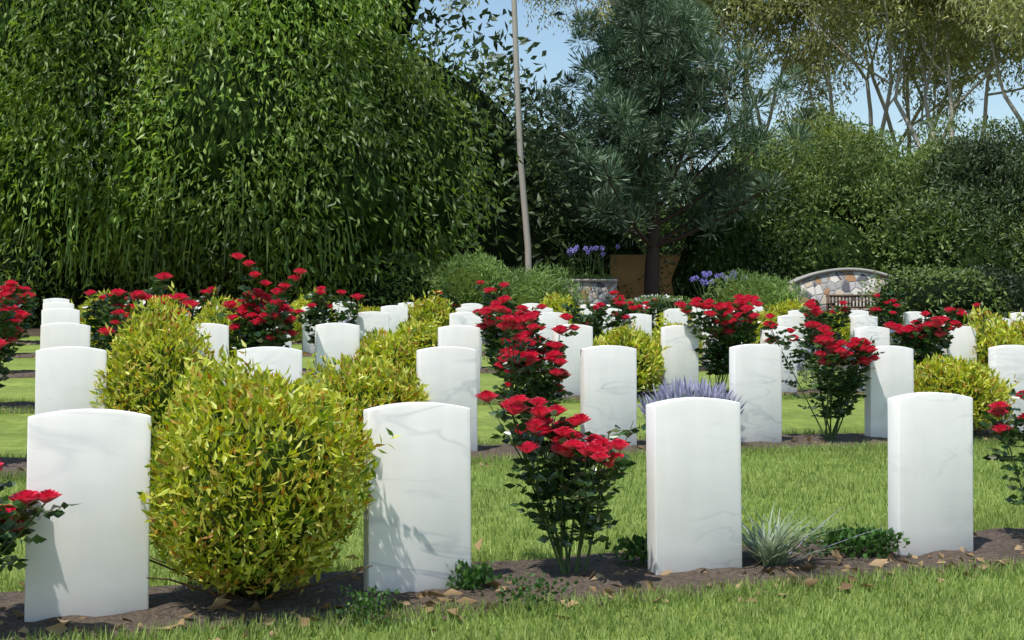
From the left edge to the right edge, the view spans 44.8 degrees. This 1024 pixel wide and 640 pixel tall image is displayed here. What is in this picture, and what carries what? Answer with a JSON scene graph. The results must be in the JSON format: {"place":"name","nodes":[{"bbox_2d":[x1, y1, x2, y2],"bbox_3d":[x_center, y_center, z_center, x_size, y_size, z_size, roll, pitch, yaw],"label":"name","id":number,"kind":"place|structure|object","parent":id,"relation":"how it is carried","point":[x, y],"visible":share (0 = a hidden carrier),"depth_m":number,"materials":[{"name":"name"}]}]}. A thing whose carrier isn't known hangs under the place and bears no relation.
{"place":"outdoors","nodes":[
{"label":"outdoors","id":0,"kind":"place"},
{"bbox_2d":[0,319,1023,639],"bbox_3d":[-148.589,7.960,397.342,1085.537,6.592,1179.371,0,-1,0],"label":"ground","id":1,"kind":"structure","parent":0,"point":[14,431],"depth_m":6.63,"materials":[{"name":"green plant"}]},
{"bbox_2d":[0,239,76,326],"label":"leafy shrub","id":2,"kind":"object","parent":1,"relation":"on","point":[46,290],"visible":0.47,"depth_m":24.59,"materials":[{"name":"green plant"}]},
{"bbox_2d":[0,222,92,301],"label":"dark shrub","id":3,"kind":"object","parent":1,"relation":"on","point":[48,263],"visible":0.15,"depth_m":24.95,"materials":[{"name":"green plant"}]},
{"bbox_2d":[54,255,139,308],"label":"dark shrub","id":4,"kind":"object","parent":1,"relation":"on","point":[105,283],"visible":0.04,"depth_m":25.03,"materials":[{"name":"green plant"}]},
{"bbox_2d":[0,0,523,314],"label":"weeping tree","id":5,"kind":"object","parent":1,"relation":"on","point":[202,140],"visible":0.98,"depth_m":22.95,"materials":[{"name":"green plant"}]},
{"bbox_2d":[254,256,355,309],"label":"dark shrub","id":6,"kind":"object","parent":1,"relation":"on","point":[317,283],"visible":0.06,"depth_m":24.06,"materials":[{"name":"green plant"}]},
{"bbox_2d":[336,584,404,624],"bbox_3d":[-0.458,0.925,4.032,0.226,0.114,0.148,0,-1,0],"label":"weed patch","id":7,"kind":"object","parent":1,"relation":"on","point":[364,601],"visible":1,"depth_m":4.03,"materials":[{"name":"green plant"}]},
{"bbox_2d":[324,249,448,310],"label":"leafy shrub","id":8,"kind":"object","parent":1,"relation":"on","point":[393,289],"visible":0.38,"depth_m":24.21,"materials":[{"name":"green plant"}]},
{"bbox_2d":[0,364,847,377],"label":"soil bed","id":9,"kind":"object","parent":1,"relation":"on","point":[22,373],"visible":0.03,"depth_m":13.04,"materials":[{"name":"brown soil"}]},
{"bbox_2d":[41,308,79,324],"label":"headstone","id":10,"kind":"object","parent":9,"relation":"on","point":[59,315],"visible":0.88,"depth_m":13.02,"materials":[{"name":"stone"}]},
{"bbox_2d":[81,288,134,370],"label":"rose bush","id":11,"kind":"object","parent":9,"relation":"on","point":[117,298],"visible":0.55,"depth_m":13.21,"materials":[{"name":"green plant"}]},
{"bbox_2d":[190,285,241,368],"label":"golden shrub","id":12,"kind":"object","parent":9,"relation":"on","point":[213,311],"visible":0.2,"depth_m":13.50,"materials":[{"name":"yellow plant"}]},
{"bbox_2d":[291,286,367,352],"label":"rose bush","id":13,"kind":"object","parent":9,"relation":"on","point":[317,313],"visible":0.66,"depth_m":13.98,"materials":[{"name":"green plant"}]},
{"bbox_2d":[356,311,388,340],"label":"headstone","id":14,"kind":"object","parent":9,"relation":"on","point":[368,320],"visible":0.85,"depth_m":14.18,"materials":[{"name":"stone"}]},
{"bbox_2d":[395,311,442,349],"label":"golden shrub","id":15,"kind":"object","parent":9,"relation":"on","point":[425,334],"visible":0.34,"depth_m":14.24,"materials":[{"name":"yellow plant"}]},
{"bbox_2d":[561,296,636,340],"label":"rose bush","id":16,"kind":"object","parent":9,"relation":"on","point":[595,320],"visible":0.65,"depth_m":15.10,"materials":[{"name":"green plant"}]},
{"bbox_2d":[798,298,851,350],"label":"rose bush","id":17,"kind":"object","parent":9,"relation":"on","point":[843,316],"visible":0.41,"depth_m":16.29,"materials":[{"name":"red plant"}]},
{"bbox_2d":[0,389,914,414],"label":"soil bed","id":18,"kind":"object","parent":1,"relation":"on","point":[26,404],"visible":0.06,"depth_m":11.39,"materials":[{"name":"brown soil"}]},
{"bbox_2d":[0,280,31,387],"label":"rose bush","id":19,"kind":"object","parent":18,"relation":"on","point":[10,330],"visible":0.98,"depth_m":9.75,"materials":[{"name":"red plant"}]},
{"bbox_2d":[40,323,90,348],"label":"headstone","id":20,"kind":"object","parent":18,"relation":"on","point":[62,334],"visible":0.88,"depth_m":10.02,"materials":[{"name":"stone"}]},
{"bbox_2d":[97,272,199,357],"bbox_3d":[-2.975,0.141,10.259,0.703,1.122,0.749,-1,-1,38],"label":"rose bush","id":21,"kind":"object","parent":18,"relation":"on","point":[137,295],"visible":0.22,"depth_m":10.21,"materials":[{"name":"red plant"}]},
{"bbox_2d":[184,323,228,399],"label":"headstone","id":22,"kind":"object","parent":18,"relation":"on","point":[219,334],"visible":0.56,"depth_m":10.44,"materials":[{"name":"stone"}]},
{"bbox_2d":[217,252,306,349],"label":"rose bush","id":23,"kind":"object","parent":18,"relation":"on","point":[258,320],"visible":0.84,"depth_m":10.65,"materials":[{"name":"red plant"}]},
{"bbox_2d":[315,323,359,382],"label":"headstone","id":24,"kind":"object","parent":18,"relation":"on","point":[335,340],"visible":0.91,"depth_m":10.80,"materials":[{"name":"stone"}]},
{"bbox_2d":[354,326,419,386],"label":"golden shrub","id":25,"kind":"object","parent":18,"relation":"on","point":[404,349],"visible":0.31,"depth_m":10.86,"materials":[{"name":"yellow plant"}]},
{"bbox_2d":[438,325,479,393],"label":"headstone","id":26,"kind":"object","parent":18,"relation":"on","point":[465,336],"visible":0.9,"depth_m":11.21,"materials":[{"name":"stone"}]},
{"bbox_2d":[472,300,546,393],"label":"rose bush","id":27,"kind":"object","parent":18,"relation":"on","point":[486,325],"visible":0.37,"depth_m":11.27,"materials":[{"name":"red plant"}]},
{"bbox_2d":[553,324,592,396],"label":"headstone","id":28,"kind":"object","parent":18,"relation":"on","point":[583,338],"visible":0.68,"depth_m":11.58,"materials":[{"name":"stone"}]},
{"bbox_2d":[593,317,672,393],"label":"golden shrub","id":29,"kind":"object","parent":18,"relation":"on","point":[650,362],"visible":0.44,"depth_m":11.67,"materials":[{"name":"yellow plant"}]},
{"bbox_2d":[660,325,698,392],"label":"headstone","id":30,"kind":"object","parent":18,"relation":"on","point":[681,357],"visible":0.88,"depth_m":11.97,"materials":[{"name":"stone"}]},
{"bbox_2d":[674,294,763,391],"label":"rose bush","id":31,"kind":"object","parent":18,"relation":"on","point":[729,327],"visible":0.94,"depth_m":12.00,"materials":[{"name":"green plant"}]},
{"bbox_2d":[760,326,796,391],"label":"headstone","id":32,"kind":"object","parent":18,"relation":"on","point":[787,375],"visible":0.38,"depth_m":12.39,"materials":[{"name":"stone"}]},
{"bbox_2d":[855,326,889,390],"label":"headstone","id":33,"kind":"object","parent":18,"relation":"on","point":[880,336],"visible":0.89,"depth_m":12.77,"materials":[{"name":"stone"}]},
{"bbox_2d":[883,311,962,372],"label":"rose bush","id":34,"kind":"object","parent":18,"relation":"on","point":[920,338],"visible":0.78,"depth_m":12.83,"materials":[{"name":"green plant"}]},
{"bbox_2d":[943,326,976,367],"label":"headstone","id":35,"kind":"object","parent":18,"relation":"on","point":[963,342],"visible":0.45,"depth_m":13.17,"materials":[{"name":"stone"}]},
{"bbox_2d":[963,305,1023,369],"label":"golden shrub","id":36,"kind":"object","parent":18,"relation":"on","point":[1001,332],"visible":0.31,"depth_m":13.26,"materials":[{"name":"yellow plant"}]},
{"bbox_2d":[5,351,914,357],"bbox_3d":[2.498,0.503,19.254,19.920,0.072,0.789,0,-1,-20],"label":"soil bed","id":37,"kind":"object","parent":1,"relation":"on","point":[25,355],"visible":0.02,"depth_m":15.86,"materials":[{"name":"brown soil"}]},
{"bbox_2d":[1,281,36,349],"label":"rose bush","id":38,"kind":"object","parent":37,"relation":"on","point":[26,307],"visible":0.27,"depth_m":16.03,"materials":[{"name":"red plant"}]},
{"bbox_2d":[403,290,456,326],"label":"golden shrub","id":39,"kind":"object","parent":37,"relation":"on","point":[424,309],"visible":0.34,"depth_m":17.67,"materials":[{"name":"yellow plant"}]},
{"bbox_2d":[869,290,909,338],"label":"rose bush","id":40,"kind":"object","parent":37,"relation":"on","point":[886,314],"visible":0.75,"depth_m":20.53,"materials":[{"name":"green plant"}]},
{"bbox_2d":[372,0,564,82],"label":"tree","id":41,"kind":"object","parent":1,"relation":"on","point":[416,3],"visible":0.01,"depth_m":41.85,"materials":[{"name":"green plant"}]},
{"bbox_2d":[428,251,519,314],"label":"feathery shrub","id":42,"kind":"object","parent":1,"relation":"on","point":[464,278],"visible":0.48,"depth_m":23.90,"materials":[{"name":"green plant"}]},
{"bbox_2d":[376,0,612,278],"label":"tree","id":43,"kind":"object","parent":1,"relation":"on","point":[509,246],"visible":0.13,"depth_m":40.87,"materials":[{"name":"green plant"}]},
{"bbox_2d":[0,428,1023,481],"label":"soil bed","id":44,"kind":"object","parent":1,"relation":"on","point":[11,464],"visible":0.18,"depth_m":8.47,"materials":[{"name":"brown soil"}]},
{"bbox_2d":[35,346,106,414],"bbox_3d":[-2.504,0.561,7.050,0.380,0.823,0.076,1,-1,-19],"label":"headstone","id":45,"kind":"object","parent":44,"relation":"on","point":[65,378],"visible":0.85,"depth_m":7.01,"materials":[{"name":"stone"}]},
{"bbox_2d":[89,282,218,453],"bbox_3d":[-2.090,0.302,7.187,0.802,1.075,0.846,0,-1,0],"label":"golden shrub","id":46,"kind":"object","parent":44,"relation":"on","point":[148,370],"visible":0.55,"depth_m":7.06,"materials":[{"name":"yellow plant"}]},
{"bbox_2d":[237,346,301,406],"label":"headstone","id":47,"kind":"object","parent":44,"relation":"on","point":[282,359],"visible":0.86,"depth_m":7.43,"materials":[{"name":"stone"}]},
{"bbox_2d":[302,344,431,456],"bbox_3d":[-0.860,0.516,7.639,1.038,0.757,0.755,0,-1,0],"label":"golden shrub","id":48,"kind":"object","parent":44,"relation":"on","point":[367,382],"visible":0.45,"depth_m":7.52,"materials":[{"name":"yellow plant"}]},
{"bbox_2d":[416,346,477,450],"bbox_3d":[-0.409,0.576,7.834,0.380,0.819,0.076,0,-1,-21],"label":"headstone","id":49,"kind":"object","parent":44,"relation":"on","point":[448,374],"visible":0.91,"depth_m":7.81,"materials":[{"name":"stone"}]},
{"bbox_2d":[488,295,579,448],"bbox_3d":[0.140,0.340,7.975,0.626,1.022,0.782,0,-1,0],"label":"rose bush","id":50,"kind":"object","parent":44,"relation":"on","point":[525,357],"visible":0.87,"depth_m":8.00,"materials":[{"name":"red plant"}]},
{"bbox_2d":[580,345,636,445],"bbox_3d":[0.641,0.581,8.226,0.380,0.825,0.076,0,-1,-21],"label":"headstone","id":51,"kind":"object","parent":44,"relation":"on","point":[608,387],"visible":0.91,"depth_m":8.19,"materials":[{"name":"stone"}]},
{"bbox_2d":[637,375,746,420],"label":"lavender","id":52,"kind":"object","parent":44,"relation":"on","point":[698,390],"visible":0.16,"depth_m":8.40,"materials":[{"name":"purple plant"}]},
{"bbox_2d":[729,344,781,441],"bbox_3d":[1.691,0.584,8.620,0.380,0.835,0.076,1,-1,-21],"label":"headstone","id":53,"kind":"object","parent":44,"relation":"on","point":[755,375],"visible":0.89,"depth_m":8.59,"materials":[{"name":"stone"}]},
{"bbox_2d":[761,301,883,440],"bbox_3d":[2.214,0.366,8.837,0.878,0.999,0.653,0,-1,13],"label":"rose bush","id":54,"kind":"object","parent":44,"relation":"on","point":[829,355],"visible":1,"depth_m":8.77,"materials":[{"name":"green plant"}]},
{"bbox_2d":[864,346,913,437],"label":"headstone","id":55,"kind":"object","parent":44,"relation":"on","point":[890,372],"visible":0.69,"depth_m":8.96,"materials":[{"name":"stone"}]},
{"bbox_2d":[914,352,1018,432],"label":"golden shrub","id":56,"kind":"object","parent":44,"relation":"on","point":[959,376],"visible":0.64,"depth_m":9.08,"materials":[{"name":"yellow plant"}]},
{"bbox_2d":[988,345,1023,432],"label":"headstone","id":57,"kind":"object","parent":44,"relation":"on","point":[1006,361],"visible":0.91,"depth_m":9.37,"materials":[{"name":"stone"}]},
{"bbox_2d":[0,528,1023,639],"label":"soil bed","id":58,"kind":"object","parent":1,"relation":"on","point":[168,604],"visible":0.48,"depth_m":4.50,"materials":[{"name":"brown soil"}]},
{"bbox_2d":[0,463,82,572],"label":"rose bush","id":59,"kind":"object","parent":58,"relation":"on","point":[17,522],"visible":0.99,"depth_m":3.75,"materials":[{"name":"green plant"}]},
{"bbox_2d":[24,409,150,621],"bbox_3d":[-1.383,0.699,4.052,0.380,0.816,0.076,1,-1,-21],"label":"headstone","id":60,"kind":"object","parent":58,"relation":"on","point":[89,556],"visible":0.99,"depth_m":4.02,"materials":[{"name":"stone"}]},
{"bbox_2d":[137,339,400,600],"bbox_3d":[-0.925,0.523,4.250,0.974,0.917,0.842,-1,-1,45],"label":"golden shrub","id":61,"kind":"object","parent":58,"relation":"on","point":[253,468],"visible":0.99,"depth_m":4.07,"materials":[{"name":"yellow plant"}]},
{"bbox_2d":[363,402,470,592],"bbox_3d":[-0.338,0.705,4.443,0.380,0.819,0.076,0,-1,-21],"label":"headstone","id":62,"kind":"object","parent":58,"relation":"on","point":[417,524],"visible":0.9,"depth_m":4.41,"materials":[{"name":"stone"}]},
{"bbox_2d":[446,558,506,590],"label":"plant","id":63,"kind":"object","parent":58,"relation":"on","point":[479,575],"visible":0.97,"depth_m":4.43,"materials":[{"name":"green plant"}]},
{"bbox_2d":[0,527,1023,639],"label":"dry leaves","id":64,"kind":"object","parent":58,"relation":"on","point":[219,602],"visible":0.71,"depth_m":4.44,"materials":[{"name":"brown plant"}]},
{"bbox_2d":[0,511,1023,592],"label":"lawn edge","id":65,"kind":"object","parent":58,"relation":"on","point":[526,553],"visible":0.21,"depth_m":5.05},
{"bbox_2d":[470,572,578,610],"bbox_3d":[0.039,0.929,4.258,0.380,0.112,0.178,0,-1,10],"label":"weed patch","id":66,"kind":"object","parent":58,"relation":"on","point":[521,593],"visible":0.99,"depth_m":4.25,"materials":[{"name":"green plant"}]},
{"bbox_2d":[475,390,645,574],"bbox_3d":[0.202,0.626,4.687,0.701,0.706,0.614,0,-1,0],"label":"rose bush","id":67,"kind":"object","parent":58,"relation":"on","point":[567,447],"visible":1,"depth_m":4.65,"materials":[{"name":"green plant"}]},
{"bbox_2d":[596,532,646,566],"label":"plant","id":68,"kind":"object","parent":58,"relation":"on","point":[638,547],"visible":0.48,"depth_m":4.86,"materials":[{"name":"green plant"}]},
{"bbox_2d":[646,397,741,574],"bbox_3d":[0.710,0.712,4.832,0.380,0.819,0.076,0,0,-21],"label":"headstone","id":69,"kind":"object","parent":58,"relation":"on","point":[693,474],"visible":0.91,"depth_m":4.79,"materials":[{"name":"stone"}]},
{"bbox_2d":[729,503,851,565],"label":"grass tuft","id":70,"kind":"object","parent":58,"relation":"on","point":[767,552],"visible":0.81,"depth_m":4.93,"materials":[{"name":"green plant"}]},
{"bbox_2d":[797,522,909,558],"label":"plant","id":71,"kind":"object","parent":58,"relation":"on","point":[872,540],"visible":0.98,"depth_m":5.08,"materials":[{"name":"green plant"}]},
{"bbox_2d":[888,392,972,555],"bbox_3d":[1.762,0.717,5.226,0.380,0.824,0.076,0,-1,-20],"label":"headstone","id":72,"kind":"object","parent":58,"relation":"on","point":[930,471],"visible":0.92,"depth_m":5.18,"materials":[{"name":"stone"}]},
{"bbox_2d":[979,388,1023,505],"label":"rose bush","id":73,"kind":"object","parent":58,"relation":"on","point":[1000,428],"visible":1,"depth_m":5.51,"materials":[{"name":"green plant"}]},
{"bbox_2d":[3,556,1023,639],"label":"lawn edge","id":74,"kind":"object","parent":1,"relation":"on","point":[743,586],"visible":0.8,"depth_m":4.25,"materials":[{"name":"green plant"}]},
{"bbox_2d":[511,0,531,274],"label":"thin gum tree","id":75,"kind":"object","parent":1,"relation":"on","point":[526,228],"visible":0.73,"depth_m":36.06,"materials":[{"name":"beige plant"}]},
{"bbox_2d":[32,557,1023,639],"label":"lawn blades","id":76,"kind":"object","parent":1,"relation":"on","point":[984,612],"visible":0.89,"depth_m":4.20,"materials":[{"name":"green plant"}]},
{"bbox_2d":[503,261,591,313],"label":"feathery shrub","id":77,"kind":"object","parent":1,"relation":"on","point":[534,287],"visible":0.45,"depth_m":24.63,"materials":[{"name":"green plant"}]},
{"bbox_2d":[524,137,596,211],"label":"tree","id":78,"kind":"object","parent":1,"relation":"on","point":[542,173],"visible":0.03,"depth_m":45.79,"materials":[{"name":"green plant"}]},
{"bbox_2d":[541,197,623,288],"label":"bush","id":79,"kind":"object","parent":1,"relation":"on","point":[562,258],"visible":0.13,"depth_m":42.30,"materials":[{"name":"green plant"}]},
{"bbox_2d":[486,82,689,254],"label":"tree","id":80,"kind":"object","parent":1,"relation":"on","point":[633,238],"visible":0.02,"depth_m":54.06,"materials":[{"name":"green plant"}]},
{"bbox_2d":[565,282,616,307],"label":"planter wall","id":81,"kind":"structure","parent":1,"relation":"on","point":[598,292],"depth_m":37.77,"materials":[{"name":"grey stone"}]},
{"bbox_2d":[538,196,680,300],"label":"bush","id":82,"kind":"object","parent":1,"relation":"on","point":[614,240],"visible":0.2,"depth_m":42.85,"materials":[{"name":"green plant"}]},
{"bbox_2d":[610,255,680,301],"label":"ochre garden wall","id":83,"kind":"structure","parent":1,"relation":"on","point":[628,271],"depth_m":41.91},
{"bbox_2d":[441,0,877,203],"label":"gum tree","id":84,"kind":"object","parent":1,"relation":"on","point":[600,14],"visible":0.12,"depth_m":70.11,"materials":[{"name":"green plant"}]},
{"bbox_2d":[509,0,823,295],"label":"pine tree","id":85,"kind":"object","parent":1,"relation":"on","point":[657,44],"visible":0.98,"depth_m":38.93,"materials":[{"name":"green plant"}]},
{"bbox_2d":[643,137,815,311],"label":"bush","id":86,"kind":"object","parent":1,"relation":"on","point":[740,249],"visible":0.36,"depth_m":41.48,"materials":[{"name":"green plant"}]},
{"bbox_2d":[702,268,809,311],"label":"feathery shrub","id":87,"kind":"object","parent":1,"relation":"on","point":[767,292],"visible":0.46,"depth_m":25.85,"materials":[{"name":"green plant"}]},
{"bbox_2d":[686,0,840,136],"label":"gum tree","id":88,"kind":"object","parent":1,"relation":"on","point":[765,35],"visible":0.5,"depth_m":60.27,"materials":[{"name":"green plant"}]},
{"bbox_2d":[670,111,869,231],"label":"tree","id":89,"kind":"object","parent":1,"relation":"on","point":[797,172],"visible":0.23,"depth_m":43.72,"materials":[{"name":"green plant"}]},
{"bbox_2d":[681,175,930,287],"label":"bush","id":90,"kind":"object","parent":1,"relation":"on","point":[831,242],"visible":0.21,"depth_m":41.84,"materials":[{"name":"green plant"}]},
{"bbox_2d":[776,101,899,198],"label":"tree","id":91,"kind":"object","parent":1,"relation":"on","point":[820,108],"visible":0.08,"depth_m":48.30,"materials":[{"name":"green plant"}]},
{"bbox_2d":[787,271,891,321],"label":"feature wall","id":92,"kind":"structure","parent":1,"relation":"on","point":[819,287],"depth_m":34.78,"materials":[{"name":"stone"}]},
{"bbox_2d":[695,0,1014,151],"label":"gum tree","id":93,"kind":"object","parent":1,"relation":"on","point":[819,52],"visible":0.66,"depth_m":56.71,"materials":[{"name":"green plant"}]},
{"bbox_2d":[789,124,938,253],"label":"tree","id":94,"kind":"object","parent":1,"relation":"on","point":[872,166],"visible":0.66,"depth_m":45.22,"materials":[{"name":"green plant"}]},
{"bbox_2d":[797,0,1023,150],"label":"gum tree","id":95,"kind":"object","parent":1,"relation":"on","point":[958,37],"visible":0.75,"depth_m":54.46,"materials":[{"name":"green plant"}]},
{"bbox_2d":[860,186,994,276],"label":"bush","id":96,"kind":"object","parent":1,"relation":"on","point":[892,244],"visible":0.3,"depth_m":41.81,"materials":[{"name":"green plant"}]},
{"bbox_2d":[840,2,1020,182],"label":"gum tree","id":97,"kind":"object","parent":1,"relation":"on","point":[888,120],"visible":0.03,"depth_m":68.97,"materials":[{"name":"green plant"}]},
{"bbox_2d":[858,263,1013,319],"bbox_3d":[10.079,-0.396,29.547,3.039,2.011,3.561,1,-1,-31],"label":"dark shrub","id":98,"kind":"object","parent":1,"relation":"on","point":[933,292],"visible":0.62,"depth_m":28.73,"materials":[{"name":"green plant"}]},
{"bbox_2d":[896,112,1006,221],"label":"tree","id":99,"kind":"object","parent":1,"relation":"on","point":[937,146],"visible":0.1,"depth_m":47.78,"materials":[{"name":"green plant"}]},
{"bbox_2d":[881,175,1023,277],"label":"bush","id":100,"kind":"object","parent":1,"relation":"on","point":[969,255],"visible":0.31,"depth_m":41.55,"materials":[{"name":"green plant"}]},
{"bbox_2d":[909,118,1023,243],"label":"tree","id":101,"kind":"object","parent":1,"relation":"on","point":[1000,187],"visible":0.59,"depth_m":43.66,"materials":[{"name":"green plant"}]},
{"bbox_2d":[935,0,1023,127],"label":"gum tree","id":102,"kind":"object","parent":1,"relation":"on","point":[980,8],"visible":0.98,"depth_m":47.66,"materials":[{"name":"green plant"}]},
{"bbox_2d":[946,264,1023,317],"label":"dark shrub","id":103,"kind":"object","parent":1,"relation":"on","point":[1014,287],"visible":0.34,"depth_m":29.31,"materials":[{"name":"green plant"}]},
{"bbox_2d":[976,211,1023,284],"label":"bush","id":104,"kind":"object","parent":1,"relation":"on","point":[1020,254],"visible":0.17,"depth_m":41.70,"materials":[{"name":"green plant"}]},
{"bbox_2d":[403,0,1023,210],"label":"sky","id":105,"kind":"structure","parent":0,"point":[557,56],"materials":[{"name":"blue"}]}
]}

